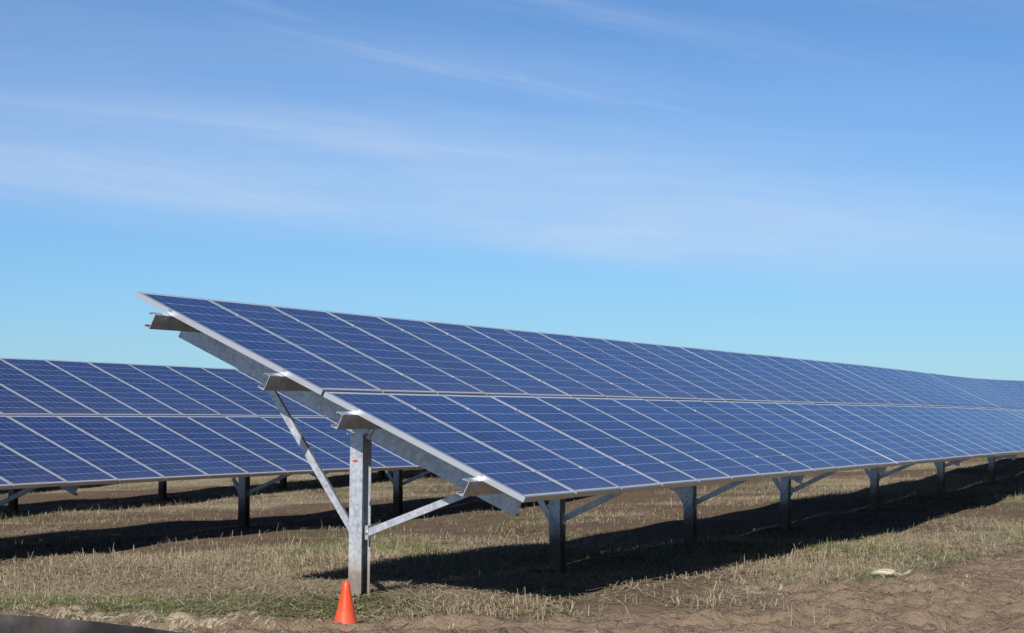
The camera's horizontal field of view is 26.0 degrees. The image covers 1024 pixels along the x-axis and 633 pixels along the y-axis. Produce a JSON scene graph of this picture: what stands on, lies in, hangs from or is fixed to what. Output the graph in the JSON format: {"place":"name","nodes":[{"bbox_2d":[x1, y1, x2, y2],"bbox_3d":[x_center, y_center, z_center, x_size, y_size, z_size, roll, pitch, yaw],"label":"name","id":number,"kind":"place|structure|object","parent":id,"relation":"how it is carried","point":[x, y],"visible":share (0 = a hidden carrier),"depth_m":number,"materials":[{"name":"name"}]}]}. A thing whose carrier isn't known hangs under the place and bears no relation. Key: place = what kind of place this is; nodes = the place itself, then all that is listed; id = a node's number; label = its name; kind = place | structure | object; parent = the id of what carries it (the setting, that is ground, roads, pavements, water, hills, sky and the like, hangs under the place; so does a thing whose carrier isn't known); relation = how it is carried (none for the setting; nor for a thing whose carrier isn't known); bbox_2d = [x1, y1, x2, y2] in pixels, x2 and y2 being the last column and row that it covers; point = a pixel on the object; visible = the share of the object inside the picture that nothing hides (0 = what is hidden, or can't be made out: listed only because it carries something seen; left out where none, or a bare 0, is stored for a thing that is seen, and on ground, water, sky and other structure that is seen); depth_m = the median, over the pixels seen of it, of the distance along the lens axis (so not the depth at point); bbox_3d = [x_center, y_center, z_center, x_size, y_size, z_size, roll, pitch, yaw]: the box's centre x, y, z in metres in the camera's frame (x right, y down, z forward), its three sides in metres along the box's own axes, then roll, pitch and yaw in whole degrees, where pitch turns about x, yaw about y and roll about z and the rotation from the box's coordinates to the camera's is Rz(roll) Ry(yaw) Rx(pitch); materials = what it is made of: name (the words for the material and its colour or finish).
{"place":"outdoors","nodes":[
{"label":"outdoors","id":0,"kind":"place"},
{"bbox_2d":[0,454,1023,632],"bbox_3d":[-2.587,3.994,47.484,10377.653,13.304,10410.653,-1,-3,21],"label":"ground","id":1,"kind":"structure","parent":0,"point":[470,503],"depth_m":29.50,"materials":[{"name":"soil"}]},
{"bbox_2d":[0,614,288,632],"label":"dirt road","id":2,"kind":"structure","parent":1,"relation":"on","point":[19,624],"depth_m":8.41,"materials":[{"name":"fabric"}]},
{"bbox_2d":[8,470,384,512],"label":"support posts","id":3,"kind":"object","parent":1,"relation":"on","point":[162,494],"depth_m":43.10,"materials":[{"name":"metal"}]},
{"bbox_2d":[0,358,430,527],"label":"solar table row","id":4,"kind":"object","parent":1,"relation":"on","point":[71,427],"visible":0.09,"depth_m":27.84,"materials":[{"name":"glass"}]},
{"bbox_2d":[0,454,1023,632],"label":"stubble","id":5,"kind":"object","parent":1,"relation":"on","point":[249,583],"visible":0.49,"depth_m":20.94,"materials":[{"name":"beige plant"}]},
{"bbox_2d":[0,474,1023,630],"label":"grass tufts","id":6,"kind":"object","parent":1,"relation":"on","point":[768,530],"visible":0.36,"depth_m":25.57,"materials":[{"name":"green plant"}]},
{"bbox_2d":[135,292,1023,599],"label":"solar table row","id":7,"kind":"object","parent":1,"relation":"on","point":[507,420],"visible":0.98,"depth_m":19.59,"materials":[{"name":"glass"}]},
{"bbox_2d":[870,569,911,576],"bbox_3d":[3.170,2.147,18.579,0.323,0.084,0.660,-1,-3,21],"label":"rock","id":8,"kind":"object","parent":1,"relation":"on","point":[888,571],"visible":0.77,"depth_m":18.32,"materials":[{"name":"beige stone"}]},
{"bbox_2d":[0,554,1023,632],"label":"dirt ground","id":9,"kind":"structure","parent":0,"point":[908,608],"depth_m":14.20,"materials":[{"name":"brown soil"}]},
{"bbox_2d":[331,581,356,630],"bbox_3d":[-1.059,1.838,14.141,0.259,0.306,0.259,1,-1,-7],"label":"traffic cone","id":10,"kind":"object","parent":9,"relation":"on","point":[345,612],"visible":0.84,"depth_m":14.10,"materials":[{"name":"orange plastic"}]},
{"bbox_2d":[0,0,1023,380],"label":"sky","id":11,"kind":"structure","parent":0,"point":[840,181],"materials":[{"name":"blue"}]}
]}

